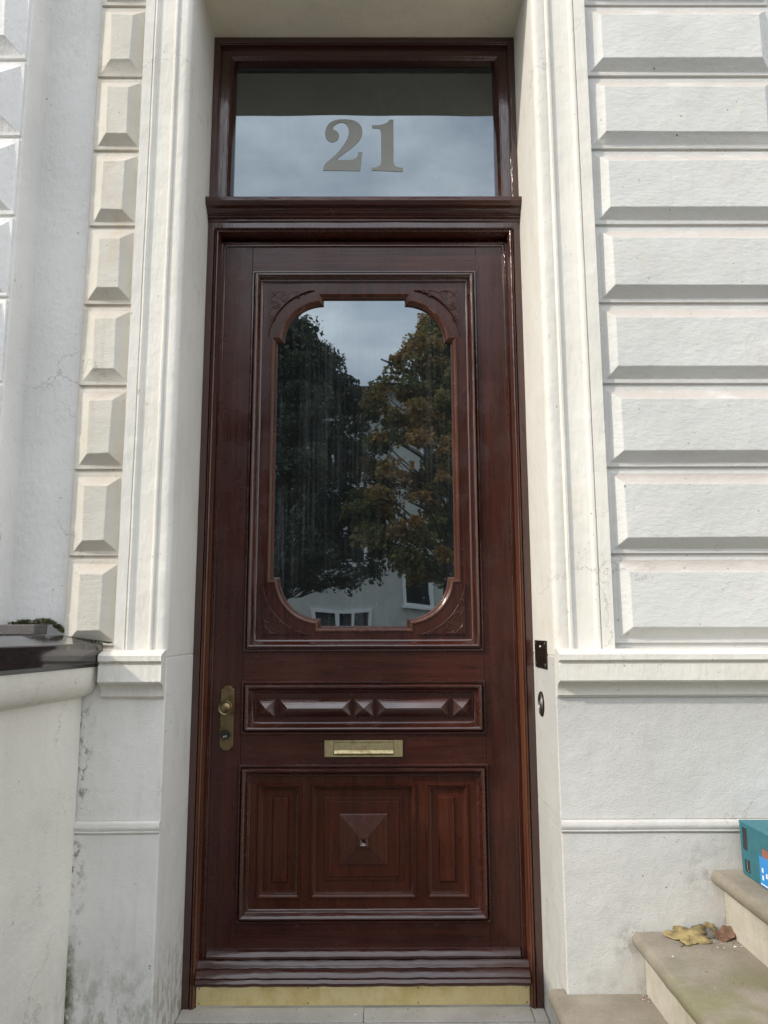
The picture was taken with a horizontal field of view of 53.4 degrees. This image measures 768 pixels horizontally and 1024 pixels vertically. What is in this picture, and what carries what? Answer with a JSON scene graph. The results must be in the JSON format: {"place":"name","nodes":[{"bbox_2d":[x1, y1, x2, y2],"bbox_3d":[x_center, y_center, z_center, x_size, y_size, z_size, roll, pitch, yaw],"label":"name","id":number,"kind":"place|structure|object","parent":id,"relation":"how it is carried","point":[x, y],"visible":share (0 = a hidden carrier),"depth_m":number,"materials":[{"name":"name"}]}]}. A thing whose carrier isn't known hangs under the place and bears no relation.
{"place":"outdoors","nodes":[
{"label":"outdoors","id":0,"kind":"place"},
{"bbox_2d":[196,1005,529,1007],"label":"ground","id":1,"kind":"structure","parent":0,"point":[363,1006],"depth_m":4.60,"materials":[{"name":"grey stone"}]},
{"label":"path","id":2,"kind":"structure","parent":0,"visible":0},
{"bbox_2d":[0,0,52,624],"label":"neighbour facade","id":3,"kind":"structure","parent":2,"relation":"on","point":[25,32],"depth_m":2.54,"materials":[{"name":"white paint"}]},
{"bbox_2d":[0,635,102,1023],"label":"parapet wall","id":4,"kind":"structure","parent":2,"relation":"on","point":[47,683],"depth_m":2.10,"materials":[{"name":"paint"}]},
{"bbox_2d":[0,624,46,634],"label":"stone slab","id":5,"kind":"structure","parent":4,"relation":"on","point":[32,629],"depth_m":2.31,"materials":[{"name":"grey stone"}]},
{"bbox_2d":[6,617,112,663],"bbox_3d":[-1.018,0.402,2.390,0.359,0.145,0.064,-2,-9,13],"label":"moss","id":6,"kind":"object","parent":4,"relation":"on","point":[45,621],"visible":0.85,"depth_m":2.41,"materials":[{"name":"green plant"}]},
{"bbox_2d":[175,1007,549,1023],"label":"doorstep","id":7,"kind":"object","parent":2,"relation":"on","point":[452,1015],"visible":1,"depth_m":2.49,"materials":[{"name":"stone"}]},
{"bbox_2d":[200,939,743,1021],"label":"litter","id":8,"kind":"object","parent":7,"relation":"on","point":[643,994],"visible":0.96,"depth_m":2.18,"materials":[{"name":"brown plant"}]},
{"bbox_2d":[9,0,767,1023],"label":"house facade","id":9,"kind":"structure","parent":2,"relation":"on","point":[643,154],"depth_m":2.51,"materials":[{"name":"paint"}]},
{"bbox_2d":[181,37,543,1009],"bbox_3d":[-0.075,-0.129,2.830,1.212,3.615,0.160,0,-9,0],"label":"door frame","id":10,"kind":"object","parent":9,"relation":"attached to","point":[385,139],"visible":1,"depth_m":3.06,"materials":[{"name":"brown wood"}]},
{"bbox_2d":[195,242,530,1005],"bbox_3d":[-0.074,0.294,2.784,1.122,2.748,0.111,0,-9,0],"label":"entrance door","id":11,"kind":"structure","parent":10,"relation":"attached to","point":[363,838],"depth_m":2.77,"materials":[{"name":"brown wood"}]},
{"bbox_2d":[534,640,547,668],"bbox_3d":[0.528,0.480,2.576,0.008,0.091,0.182,0,-9,0],"label":"doorbell","id":12,"kind":"object","parent":9,"relation":"attached to","point":[541,654],"visible":1,"depth_m":2.56,"materials":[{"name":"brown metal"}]},
{"bbox_2d":[538,691,544,715],"bbox_3d":[0.528,0.647,2.573,0.010,0.082,0.082,0,-9,0],"label":"door bell","id":13,"kind":"object","parent":9,"relation":"attached to","point":[541,706],"depth_m":2.56,"materials":[{"name":"silver metal"}]},
{"bbox_2d":[549,870,767,1023],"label":"stone steps","id":14,"kind":"structure","parent":2,"relation":"on","point":[682,988],"depth_m":2.08,"materials":[{"name":"stone"}]},
{"bbox_2d":[662,925,710,946],"bbox_3d":[0.876,1.222,2.214,0.137,0.024,0.140,0,-9,0],"label":"maple leaf","id":15,"kind":"object","parent":14,"relation":"on","point":[689,936],"visible":1,"depth_m":2.21,"materials":[{"name":"yellow plant"}]},
{"bbox_2d":[691,924,714,938],"bbox_3d":[0.935,1.226,2.233,0.069,0.021,0.047,-8,-12,42],"label":"dry leaf","id":16,"kind":"object","parent":14,"relation":"on","point":[709,933],"visible":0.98,"depth_m":2.23,"materials":[{"name":"grey plant"}]},
{"bbox_2d":[698,922,716,934],"bbox_3d":[0.948,1.222,2.234,0.059,0.028,0.037,5,-10,-29],"label":"maple leaf","id":17,"kind":"object","parent":14,"relation":"on","point":[708,925],"visible":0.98,"depth_m":2.25,"materials":[{"name":"yellow plant"}]},
{"bbox_2d":[714,925,735,941],"bbox_3d":[0.987,1.219,2.206,0.068,0.026,0.048,4,-10,-25],"label":"dry leaf","id":18,"kind":"object","parent":14,"relation":"on","point":[725,933],"visible":1,"depth_m":2.21,"materials":[{"name":"brown plant"}]},
{"bbox_2d":[739,820,767,889],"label":"cardboard box","id":19,"kind":"object","parent":14,"relation":"on","point":[754,840],"visible":1,"depth_m":2.18,"materials":[{"name":"teal cardboard"}]}
]}

